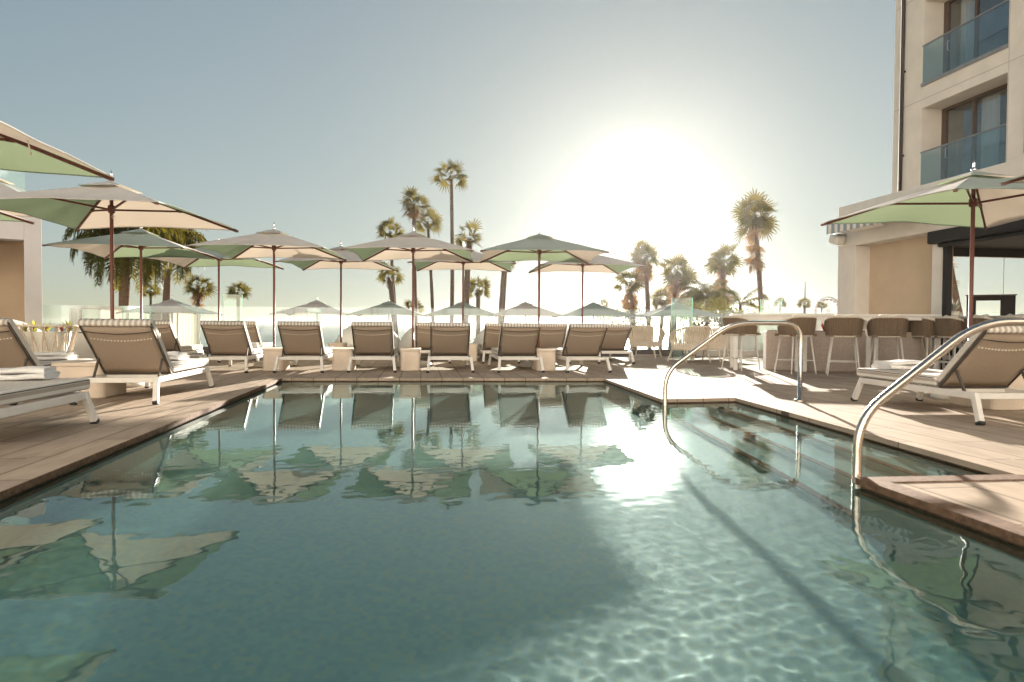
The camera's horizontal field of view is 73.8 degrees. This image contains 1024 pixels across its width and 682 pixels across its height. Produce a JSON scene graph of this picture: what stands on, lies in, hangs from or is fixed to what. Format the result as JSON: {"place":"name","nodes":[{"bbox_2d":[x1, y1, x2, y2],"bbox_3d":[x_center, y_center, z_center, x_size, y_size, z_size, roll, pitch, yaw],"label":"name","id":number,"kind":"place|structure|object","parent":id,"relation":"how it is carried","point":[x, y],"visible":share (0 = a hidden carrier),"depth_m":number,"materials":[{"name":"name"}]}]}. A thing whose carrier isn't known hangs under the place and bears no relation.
{"place":"outdoors","nodes":[
{"label":"outdoors","id":0,"kind":"place"},
{"bbox_2d":[0,216,41,330],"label":"poolside building","id":1,"kind":"structure","parent":0,"point":[21,271],"depth_m":13.26,"materials":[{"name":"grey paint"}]},
{"bbox_2d":[69,332,160,357],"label":"planter wall","id":2,"kind":"structure","parent":0,"point":[81,348],"depth_m":10.63,"materials":[{"name":"white paint"}]},
{"bbox_2d":[42,323,712,348],"bbox_3d":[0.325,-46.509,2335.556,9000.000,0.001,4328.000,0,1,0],"label":"sea","id":3,"kind":"structure","parent":0,"point":[330,333],"depth_m":676.39,"materials":[{"name":"teal liquid"}]},
{"bbox_2d":[0,382,1023,681],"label":"pool water","id":4,"kind":"structure","parent":0,"point":[442,532],"depth_m":2.46,"materials":[{"name":"liquid"}]},
{"bbox_2d":[0,353,1023,525],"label":"pool deck","id":5,"kind":"structure","parent":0,"point":[37,432],"depth_m":7.08,"materials":[{"name":"wood"}]},
{"bbox_2d":[0,178,31,216],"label":"garden umbrella","id":6,"kind":"object","parent":5,"relation":"on","point":[6,186],"visible":0.22,"depth_m":10.16,"materials":[{"name":"beige fabric"}]},
{"bbox_2d":[0,211,34,223],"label":"garden umbrella","id":7,"kind":"object","parent":5,"relation":"on","point":[4,216],"visible":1,"depth_m":8.57,"materials":[{"name":"beige fabric"}]},
{"bbox_2d":[0,318,95,405],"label":"sun lounger","id":8,"kind":"object","parent":5,"relation":"on","point":[16,351],"visible":0.46,"depth_m":6.58,"materials":[{"name":"metal"}]},
{"bbox_2d":[34,351,78,359],"bbox_3d":[-5.097,0.162,7.552,0.432,0.095,0.315,0,1,-12],"label":"folded towel","id":9,"kind":"object","parent":8,"relation":"on","point":[64,355],"visible":0.92,"depth_m":7.45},
{"bbox_2d":[16,324,79,351],"bbox_3d":[-6.383,0.144,9.407,0.766,0.738,0.766,0,1,0],"label":"basket planter","id":10,"kind":"object","parent":5,"relation":"on","point":[43,340],"visible":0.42,"depth_m":9.20,"materials":[{"name":"beige wicker"}]},
{"bbox_2d":[0,378,99,423],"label":"sun lounger","id":11,"kind":"object","parent":5,"relation":"on","point":[53,392],"visible":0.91,"depth_m":4.66,"materials":[{"name":"white metal"}]},
{"bbox_2d":[0,366,60,380],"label":"folded towel","id":12,"kind":"object","parent":11,"relation":"on","point":[28,373],"visible":1,"depth_m":4.88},
{"bbox_2d":[0,121,114,180],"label":"garden umbrella","id":13,"kind":"object","parent":5,"relation":"on","point":[16,156],"visible":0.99,"depth_m":5.65,"materials":[{"name":"green fabric"}]},
{"bbox_2d":[51,360,126,398],"bbox_3d":[-4.419,0.394,7.164,0.516,0.368,0.614,0,1,-8],"label":"side table","id":14,"kind":"object","parent":5,"relation":"on","point":[75,368],"visible":0.48,"depth_m":6.89,"materials":[{"name":"stone"}]},
{"bbox_2d":[0,170,238,387],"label":"garden umbrella","id":15,"kind":"object","parent":5,"relation":"on","point":[111,205],"visible":0.88,"depth_m":8.40,"materials":[{"name":"beige fabric"}]},
{"bbox_2d":[42,227,221,318],"bbox_3d":[-6.756,-0.866,12.434,2.212,2.602,2.212,0,1,-7],"label":"garden umbrella","id":16,"kind":"object","parent":5,"relation":"on","point":[140,242],"visible":0.89,"depth_m":12.39,"materials":[{"name":"green fabric"}]},
{"bbox_2d":[69,319,214,404],"bbox_3d":[-3.844,0.180,7.269,0.778,0.819,1.811,0,1,-8],"label":"sun lounger","id":17,"kind":"object","parent":5,"relation":"on","point":[129,350],"visible":0.97,"depth_m":6.64,"materials":[{"name":"fabric"}]},
{"bbox_2d":[167,352,189,359],"bbox_3d":[-3.896,0.168,7.657,0.432,0.095,0.315,0,1,-2],"label":"folded towel","id":18,"kind":"object","parent":17,"relation":"on","point":[179,356],"visible":0.45,"depth_m":7.57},
{"bbox_2d":[154,320,204,355],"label":"sun lounger","id":19,"kind":"object","parent":5,"relation":"on","point":[169,337],"visible":0.41,"depth_m":11.86,"materials":[{"name":"fabric"}]},
{"bbox_2d":[142,237,283,355],"bbox_3d":[-6.262,-0.914,14.583,2.212,2.602,2.212,0,1,-6],"label":"garden umbrella","id":20,"kind":"object","parent":5,"relation":"on","point":[184,262],"visible":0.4,"depth_m":15.21,"materials":[{"name":"beige fabric"}]},
{"bbox_2d":[199,321,267,372],"bbox_3d":[-4.568,0.076,11.370,0.778,0.819,1.811,0,1,-7],"label":"sun lounger","id":21,"kind":"object","parent":5,"relation":"on","point":[230,341],"visible":0.88,"depth_m":10.73,"materials":[{"name":"fabric"}]},
{"bbox_2d":[217,321,272,361],"bbox_3d":[-5.490,0.000,14.275,0.778,0.819,1.811,0,1,-8],"label":"sun lounger","id":22,"kind":"object","parent":5,"relation":"on","point":[253,331],"visible":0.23,"depth_m":13.64,"materials":[{"name":"fabric"}]},
{"bbox_2d":[186,223,345,366],"bbox_3d":[-4.300,-0.846,12.334,2.212,2.602,2.212,0,1,-4],"label":"garden umbrella","id":23,"kind":"object","parent":5,"relation":"on","point":[273,242],"visible":0.9,"depth_m":12.31,"materials":[{"name":"fabric"}]},
{"bbox_2d":[262,347,289,370],"bbox_3d":[-3.924,0.296,11.373,0.344,0.368,0.614,0,1,-8],"label":"side table","id":24,"kind":"object","parent":5,"relation":"on","point":[270,354],"visible":0.67,"depth_m":11.08,"materials":[{"name":"stone"}]},
{"bbox_2d":[273,321,333,372],"bbox_3d":[-3.449,0.080,11.540,0.778,0.819,1.811,0,1,-7],"label":"sun lounger","id":25,"kind":"object","parent":5,"relation":"on","point":[302,340],"visible":0.92,"depth_m":10.88,"materials":[{"name":"fabric"}]},
{"bbox_2d":[275,242,397,359],"bbox_3d":[-3.755,-0.906,14.983,2.212,2.602,2.212,0,1,-3],"label":"garden umbrella","id":26,"kind":"object","parent":5,"relation":"on","point":[353,260],"visible":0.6,"depth_m":15.27,"materials":[{"name":"fabric"}]},
{"bbox_2d":[332,347,355,370],"bbox_3d":[-2.821,0.301,11.486,0.344,0.368,0.614,0,1,-8],"label":"side table","id":27,"kind":"object","parent":5,"relation":"on","point":[340,357],"visible":0.8,"depth_m":11.19,"materials":[{"name":"stone"}]},
{"bbox_2d":[335,326,399,353],"bbox_3d":[-3.407,-0.045,16.204,1.620,0.828,1.560,0,1,-3],"label":"daybed pod","id":28,"kind":"object","parent":5,"relation":"on","point":[347,337],"visible":0.24,"depth_m":15.78,"materials":[{"name":"fabric"}]},
{"bbox_2d":[347,322,398,372],"bbox_3d":[-2.339,0.084,11.698,0.778,0.819,1.811,0,1,-8],"label":"sun lounger","id":29,"kind":"object","parent":5,"relation":"on","point":[373,340],"visible":0.98,"depth_m":11.03,"materials":[{"name":"fabric"}]},
{"bbox_2d":[95,305,695,355],"bbox_3d":[-4.223,-0.262,17.449,17.960,1.190,0.280,0,1,-2],"label":"glass railing","id":30,"kind":"object","parent":5,"relation":"on","point":[664,352],"visible":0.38,"depth_m":17.58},
{"bbox_2d":[341,225,473,366],"bbox_3d":[-1.824,-0.835,12.584,2.212,2.602,2.212,0,1,-3],"label":"garden umbrella","id":31,"kind":"object","parent":5,"relation":"on","point":[413,245],"visible":0.94,"depth_m":12.56,"materials":[{"name":"fabric"}]},
{"bbox_2d":[400,348,420,370],"bbox_3d":[-1.723,0.306,11.599,0.344,0.368,0.614,0,1,-8],"label":"side table","id":32,"kind":"object","parent":5,"relation":"on","point":[409,359],"visible":1,"depth_m":11.30,"materials":[{"name":"stone"}]},
{"bbox_2d":[398,322,429,357],"bbox_3d":[-1.898,-0.035,16.204,1.620,0.828,1.560,0,1,-3],"label":"daybed pod","id":33,"kind":"object","parent":5,"relation":"on","point":[405,341],"visible":0.14,"depth_m":15.72,"materials":[{"name":"white wicker"}]},
{"bbox_2d":[415,323,450,362],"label":"sun lounger","id":34,"kind":"object","parent":5,"relation":"on","point":[422,336],"visible":0.32,"depth_m":13.74,"materials":[{"name":"fabric"}]},
{"bbox_2d":[426,322,474,372],"bbox_3d":[-1.091,0.090,11.823,0.778,0.819,1.811,0,1,-7],"label":"sun lounger","id":35,"kind":"object","parent":5,"relation":"on","point":[449,340],"visible":0.99,"depth_m":11.14,"materials":[{"name":"fabric"}]},
{"bbox_2d":[407,241,515,360],"bbox_3d":[-1.076,-0.887,14.983,2.212,2.602,2.212,0,1,-3],"label":"garden umbrella","id":36,"kind":"object","parent":5,"relation":"on","point":[420,264],"visible":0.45,"depth_m":15.66,"materials":[{"name":"beige fabric"}]},
{"bbox_2d":[478,323,519,363],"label":"sun lounger","id":37,"kind":"object","parent":5,"relation":"on","point":[491,335],"visible":0.45,"depth_m":13.84,"materials":[{"name":"fabric"}]},
{"bbox_2d":[0,376,1023,545],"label":"pool coping","id":38,"kind":"object","parent":5,"relation":"on","point":[20,475],"visible":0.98,"depth_m":4.34,"materials":[{"name":"stone"}]},
{"bbox_2d":[0,381,1023,546],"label":"pool basin","id":39,"kind":"object","parent":5,"relation":"in","point":[628,390],"visible":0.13,"depth_m":5.63,"materials":[{"name":"tile"}]},
{"bbox_2d":[487,323,544,372],"bbox_3d":[0.039,0.095,11.935,0.778,0.819,1.811,0,1,-7],"label":"sun lounger","id":40,"kind":"object","parent":5,"relation":"on","point":[518,341],"visible":0.98,"depth_m":11.27,"materials":[{"name":"fabric"}]},
{"bbox_2d":[532,348,555,370],"bbox_3d":[0.547,0.317,11.833,0.344,0.368,0.614,0,1,-8],"label":"side table","id":41,"kind":"object","parent":5,"relation":"on","point":[548,355],"visible":0.73,"depth_m":11.54,"materials":[{"name":"stone"}]},
{"bbox_2d":[480,227,609,367],"bbox_3d":[0.504,-0.822,12.734,2.212,2.602,2.212,0,1,-3],"label":"garden umbrella","id":42,"kind":"object","parent":5,"relation":"on","point":[539,247],"visible":0.9,"depth_m":12.71,"materials":[{"name":"fabric"}]},
{"bbox_2d":[537,323,570,363],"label":"sun lounger","id":43,"kind":"object","parent":5,"relation":"on","point":[552,335],"visible":0.44,"depth_m":13.95,"materials":[{"name":"fabric"}]},
{"bbox_2d":[552,323,611,372],"bbox_3d":[1.117,0.100,12.040,0.778,0.819,1.811,0,1,-10],"label":"sun lounger","id":44,"kind":"object","parent":5,"relation":"on","point":[583,341],"visible":0.84,"depth_m":11.38,"materials":[{"name":"fabric"}]},
{"bbox_2d":[529,255,643,360],"bbox_3d":[1.587,-0.878,15.383,2.212,2.602,2.212,0,1,-5],"label":"garden umbrella","id":45,"kind":"object","parent":5,"relation":"on","point":[600,264],"visible":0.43,"depth_m":15.80,"materials":[{"name":"fabric"}]},
{"bbox_2d":[598,324,634,363],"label":"sun lounger","id":46,"kind":"object","parent":5,"relation":"on","point":[616,338],"visible":0.67,"depth_m":14.04,"materials":[{"name":"fabric"}]},
{"bbox_2d":[628,325,664,358],"bbox_3d":[3.217,0.018,16.497,0.945,0.789,0.814,1,2,25],"label":"rope armchair","id":47,"kind":"object","parent":5,"relation":"on","point":[643,336],"visible":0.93,"depth_m":16.23,"materials":[{"name":"fabric"}]},
{"bbox_2d":[667,326,710,362],"bbox_3d":[3.838,0.065,14.716,0.945,0.789,0.814,0,2,-25],"label":"rope armchair","id":48,"kind":"object","parent":5,"relation":"on","point":[694,337],"visible":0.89,"depth_m":14.44,"materials":[{"name":"fabric"}]},
{"bbox_2d":[692,327,729,361],"bbox_3d":[4.452,0.059,15.142,0.814,0.789,0.945,1,2,35],"label":"rope armchair","id":49,"kind":"object","parent":5,"relation":"on","point":[717,343],"visible":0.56,"depth_m":14.80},
{"bbox_2d":[663,321,805,404],"bbox_3d":[2.319,0.657,7.096,1.514,1.738,0.116,0,1,-5],"label":"handrail","id":50,"kind":"object","parent":5,"relation":"on","point":[720,332],"visible":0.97,"depth_m":7.08,"materials":[{"name":"silver metal"}]},
{"bbox_2d":[721,315,760,370],"bbox_3d":[4.083,0.023,12.213,0.513,0.990,0.586,0,2,-28],"label":"bar stool","id":51,"kind":"object","parent":5,"relation":"on","point":[747,330],"visible":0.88,"depth_m":12.03,"materials":[{"name":"wicker"}]},
{"bbox_2d":[774,314,816,373],"bbox_3d":[4.757,0.047,11.418,0.586,0.990,0.513,0,1,-14],"label":"bar stool","id":52,"kind":"object","parent":5,"relation":"on","point":[806,323],"visible":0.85,"depth_m":11.22,"materials":[{"name":"beige wicker"}]},
{"bbox_2d":[729,314,941,371],"bbox_3d":[5.621,0.029,12.154,3.300,1.000,0.950,1,1,14],"label":"bar table","id":53,"kind":"object","parent":5,"relation":"on","point":[734,347],"visible":0.27,"depth_m":11.81,"materials":[{"name":"white metal"}]},
{"bbox_2d":[763,321,920,371],"bbox_3d":[5.832,0.082,12.175,2.500,0.896,0.460,1,1,14],"label":"bar counter","id":54,"kind":"object","parent":5,"relation":"on","point":[842,348],"visible":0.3,"depth_m":11.98,"materials":[{"name":"white stone"}]},
{"bbox_2d":[824,314,863,374],"bbox_3d":[5.387,0.059,11.097,0.586,0.990,0.513,1,1,22],"label":"bar stool","id":55,"kind":"object","parent":5,"relation":"on","point":[841,325],"visible":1,"depth_m":10.90,"materials":[{"name":"beige wicker"}]},
{"bbox_2d":[696,310,997,355],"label":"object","id":56,"kind":"object","parent":5,"relation":"on","point":[744,353],"visible":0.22,"depth_m":17.67,"materials":[{"name":"glass"}]},
{"bbox_2d":[866,314,908,367],"bbox_3d":[6.029,0.066,10.973,0.586,0.990,0.513,1,1,20],"label":"bar stool","id":57,"kind":"object","parent":5,"relation":"on","point":[887,326],"visible":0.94,"depth_m":10.77,"materials":[{"name":"beige wicker"}]},
{"bbox_2d":[820,159,1023,400],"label":"garden umbrella","id":58,"kind":"object","parent":5,"relation":"on","point":[973,199],"visible":0.79,"depth_m":7.83,"materials":[{"name":"fabric"}]},
{"bbox_2d":[837,157,1023,369],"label":"bar pavilion","id":59,"kind":"structure","parent":5,"relation":"on","point":[897,268],"depth_m":13.43,"materials":[{"name":"white paint"}]},
{"bbox_2d":[829,231,846,244],"bbox_3d":[7.037,-2.210,14.728,0.268,0.298,0.325,0,1,-8],"label":"flood lamp","id":60,"kind":"object","parent":59,"relation":"attached to","point":[837,239],"visible":0.87,"depth_m":14.62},
{"bbox_2d":[826,223,878,234],"bbox_3d":[7.096,-2.372,13.095,0.634,0.345,2.600,0,1,-8],"label":"striped awning","id":61,"kind":"object","parent":59,"relation":"attached to","point":[832,228],"visible":0.33,"depth_m":13.82,"materials":[{"name":"white fabric"}]},
{"bbox_2d":[910,316,950,368],"bbox_3d":[7.058,0.060,11.552,0.513,0.990,0.586,0,1,-4],"label":"bar stool","id":62,"kind":"object","parent":5,"relation":"on","point":[925,327],"visible":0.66,"depth_m":11.36,"materials":[{"name":"beige wicker"}]},
{"bbox_2d":[850,326,1023,424],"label":"sun lounger","id":63,"kind":"object","parent":5,"relation":"on","point":[987,364],"visible":0.85,"depth_m":5.81,"materials":[{"name":"metal"}]},
{"bbox_2d":[871,360,928,369],"bbox_3d":[3.947,0.240,6.939,0.432,0.095,0.315,0,1,-9],"label":"folded towel","id":64,"kind":"object","parent":63,"relation":"on","point":[901,364],"visible":0.88,"depth_m":6.83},
{"bbox_2d":[852,317,1023,482],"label":"handrail","id":65,"kind":"object","parent":5,"relation":"on","point":[882,398],"visible":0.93,"depth_m":3.62,"materials":[{"name":"silver metal"}]},
{"bbox_2d":[934,315,964,368],"bbox_3d":[7.128,0.074,10.952,0.513,0.990,0.586,0,1,-4],"label":"bar stool","id":66,"kind":"object","parent":5,"relation":"on","point":[947,326],"visible":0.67,"depth_m":10.83,"materials":[{"name":"beige wicker"}]},
{"bbox_2d":[892,0,1023,293],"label":"hotel building","id":67,"kind":"structure","parent":5,"relation":"on","point":[958,87],"depth_m":19.76,"materials":[{"name":"paint"}]},
{"bbox_2d":[941,316,996,369],"bbox_3d":[8.224,0.133,9.068,0.720,0.975,6.020,0,1,-8],"label":"bar counter","id":68,"kind":"object","parent":5,"relation":"on","point":[945,358],"visible":0.06,"depth_m":11.78,"materials":[{"name":"white paint"}]},
{"bbox_2d":[964,314,992,338],"bbox_3d":[7.198,0.089,10.352,0.513,0.990,0.586,0,1,-4],"label":"bar stool","id":69,"kind":"object","parent":5,"relation":"on","point":[977,319],"visible":0.25,"depth_m":10.23,"materials":[{"name":"beige wicker"}]},
{"bbox_2d":[949,374,1023,410],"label":"side table","id":70,"kind":"object","parent":5,"relation":"on","point":[1005,404],"visible":0.23,"depth_m":6.45,"materials":[{"name":"stone"}]},
{"bbox_2d":[965,294,1016,315],"bbox_3d":[9.557,-0.202,13.648,0.840,1.445,0.160,1,2,33],"label":"fire hood","id":71,"kind":"object","parent":5,"relation":"on","point":[1007,304],"visible":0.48,"depth_m":13.48,"materials":[{"name":"metal"}]},
{"bbox_2d":[0,0,1023,327],"label":"sky","id":72,"kind":"structure","parent":0,"point":[606,125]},
{"label":"beach sand","id":73,"kind":"structure","parent":0,"visible":0},
{"bbox_2d":[62,227,186,305],"bbox_3d":[-19.671,0.709,34.351,5.527,14.848,5.692,0,1,0],"label":"feather palm","id":74,"kind":"object","parent":73,"relation":"on","point":[123,275],"visible":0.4,"depth_m":33.66,"materials":[{"name":"green plant"}]},
{"bbox_2d":[139,284,161,304],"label":"fan palm","id":75,"kind":"object","parent":73,"relation":"on","point":[150,293],"visible":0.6,"depth_m":91.22,"materials":[{"name":"green plant"}]},
{"bbox_2d":[134,228,208,320],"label":"feather palm","id":76,"kind":"object","parent":73,"relation":"on","point":[190,235],"visible":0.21,"depth_m":42.07,"materials":[{"name":"green plant"}]},
{"bbox_2d":[182,272,217,308],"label":"fan palm","id":77,"kind":"object","parent":73,"relation":"on","point":[198,292],"visible":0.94,"depth_m":61.62,"materials":[{"name":"green plant"}]},
{"bbox_2d":[222,281,251,320],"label":"fan palm","id":78,"kind":"object","parent":73,"relation":"on","point":[241,286],"visible":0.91,"depth_m":62.45,"materials":[{"name":"green plant"}]},
{"bbox_2d":[375,263,404,336],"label":"fan palm","id":79,"kind":"object","parent":73,"relation":"on","point":[382,277],"visible":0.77,"depth_m":56.97,"materials":[{"name":"green plant"}]},
{"bbox_2d":[375,215,404,335],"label":"fan palm","id":80,"kind":"object","parent":73,"relation":"on","point":[382,227],"visible":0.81,"depth_m":62.41,"materials":[{"name":"green plant"}]},
{"bbox_2d":[398,186,432,325],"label":"fan palm","id":81,"kind":"object","parent":73,"relation":"on","point":[412,210],"visible":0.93,"depth_m":55.38,"materials":[{"name":"green plant"}]},
{"bbox_2d":[411,207,444,321],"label":"fan palm","id":82,"kind":"object","parent":73,"relation":"on","point":[434,217],"visible":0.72,"depth_m":62.39,"materials":[{"name":"green plant"}]},
{"bbox_2d":[428,158,468,321],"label":"fan palm","id":83,"kind":"object","parent":73,"relation":"on","point":[450,178],"visible":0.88,"depth_m":54.23,"materials":[{"name":"green plant"}]},
{"bbox_2d":[452,218,484,322],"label":"fan palm","id":84,"kind":"object","parent":73,"relation":"on","point":[468,241],"visible":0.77,"depth_m":53.79,"materials":[{"name":"green plant"}]},
{"bbox_2d":[469,276,490,335],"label":"fan palm","id":85,"kind":"object","parent":73,"relation":"on","point":[482,283],"visible":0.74,"depth_m":56.95,"materials":[{"name":"green plant"}]},
{"bbox_2d":[497,245,516,322],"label":"fan palm","id":86,"kind":"object","parent":73,"relation":"on","point":[502,300],"visible":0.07,"depth_m":52.61,"materials":[{"name":"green plant"}]},
{"bbox_2d":[611,260,644,348],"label":"fan palm","id":87,"kind":"object","parent":73,"relation":"on","point":[630,291],"visible":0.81,"depth_m":51.95,"materials":[{"name":"green plant"}]},
{"bbox_2d":[623,236,661,348],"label":"fan palm","id":88,"kind":"object","parent":73,"relation":"on","point":[638,253],"visible":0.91,"depth_m":50.53,"materials":[{"name":"green plant"}]},
{"bbox_2d":[650,286,671,348],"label":"fan palm","id":89,"kind":"object","parent":73,"relation":"on","point":[657,301],"visible":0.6,"depth_m":61.59,"materials":[{"name":"green plant"}]},
{"bbox_2d":[653,253,701,348],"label":"fan palm","id":90,"kind":"object","parent":73,"relation":"on","point":[677,283],"visible":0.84,"depth_m":48.11,"materials":[{"name":"green plant"}]},
{"bbox_2d":[681,281,734,330],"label":"feather palm","id":91,"kind":"object","parent":73,"relation":"on","point":[697,295],"visible":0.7,"depth_m":43.96,"materials":[{"name":"green plant"}]},
{"bbox_2d":[700,242,743,310],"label":"fan palm","id":92,"kind":"object","parent":73,"relation":"on","point":[715,263],"visible":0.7,"depth_m":49.00,"materials":[{"name":"green plant"}]},
{"bbox_2d":[726,285,767,310],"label":"feather palm","id":93,"kind":"object","parent":73,"relation":"on","point":[737,299],"visible":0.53,"depth_m":49.37,"materials":[{"name":"green plant"}]},
{"bbox_2d":[728,188,780,312],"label":"fan palm","id":94,"kind":"object","parent":73,"relation":"on","point":[756,226],"visible":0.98,"depth_m":43.93,"materials":[{"name":"green plant"}]},
{"bbox_2d":[721,313,836,349],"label":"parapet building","id":95,"kind":"structure","parent":73,"relation":"on","point":[748,342],"depth_m":21.06,"materials":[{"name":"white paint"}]},
{"bbox_2d":[952,257,962,315],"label":"fan palm","id":96,"kind":"object","parent":73,"relation":"on","point":[955,295],"visible":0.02,"depth_m":41.56,"materials":[{"name":"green plant"}]},
{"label":"lower terrace","id":97,"kind":"structure","parent":0,"visible":0},
{"bbox_2d":[69,306,148,331],"bbox_3d":[-12.493,0.052,21.419,1.726,2.255,1.730,0,1,-3],"label":"cabana","id":98,"kind":"object","parent":97,"relation":"on","point":[75,314],"visible":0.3,"depth_m":20.59,"materials":[{"name":"white metal"}]},
{"bbox_2d":[115,296,222,323],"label":"garden umbrella","id":99,"kind":"object","parent":97,"relation":"on","point":[171,305],"visible":0.84,"depth_m":20.02,"materials":[{"name":"white fabric"}]},
{"bbox_2d":[149,307,200,344],"bbox_3d":[-11.022,0.019,22.396,0.891,2.296,1.730,0,1,-3],"label":"cabana","id":100,"kind":"object","parent":97,"relation":"on","point":[187,328],"visible":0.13,"depth_m":23.14,"materials":[{"name":"white fabric"}]},
{"bbox_2d":[269,297,359,320],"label":"garden umbrella","id":101,"kind":"object","parent":97,"relation":"on","point":[313,307],"visible":0.85,"depth_m":19.90,"materials":[{"name":"white fabric"}]},
{"bbox_2d":[349,298,426,321],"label":"garden umbrella","id":102,"kind":"object","parent":97,"relation":"on","point":[388,307],"visible":0.82,"depth_m":20.16,"materials":[{"name":"white fabric"}]},
{"bbox_2d":[424,302,500,316],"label":"garden umbrella","id":103,"kind":"object","parent":97,"relation":"on","point":[456,309],"visible":0.64,"depth_m":20.06,"materials":[{"name":"white fabric"}]},
{"bbox_2d":[488,298,566,322],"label":"garden umbrella","id":104,"kind":"object","parent":97,"relation":"on","point":[525,308],"visible":0.84,"depth_m":20.13,"materials":[{"name":"white fabric"}]},
{"bbox_2d":[552,298,638,322],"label":"garden umbrella","id":105,"kind":"object","parent":97,"relation":"on","point":[593,308],"visible":0.84,"depth_m":19.92,"materials":[{"name":"white fabric"}]},
{"bbox_2d":[596,306,656,348],"bbox_3d":[4.394,-0.079,25.995,2.435,2.562,1.145,0,1,0],"label":"leafy shrub","id":106,"kind":"object","parent":97,"relation":"on","point":[627,318],"visible":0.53,"depth_m":25.95,"materials":[{"name":"green plant"}]},
{"bbox_2d":[630,299,723,338],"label":"garden umbrella","id":107,"kind":"object","parent":97,"relation":"on","point":[680,310],"visible":0.84,"depth_m":19.65,"materials":[{"name":"white fabric"}]},
{"bbox_2d":[677,295,744,342],"bbox_3d":[7.039,-0.177,24.047,2.618,2.892,1.395,0,1,0],"label":"leafy shrub","id":108,"kind":"object","parent":97,"relation":"on","point":[719,322],"visible":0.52,"depth_m":23.92,"materials":[{"name":"green plant"}]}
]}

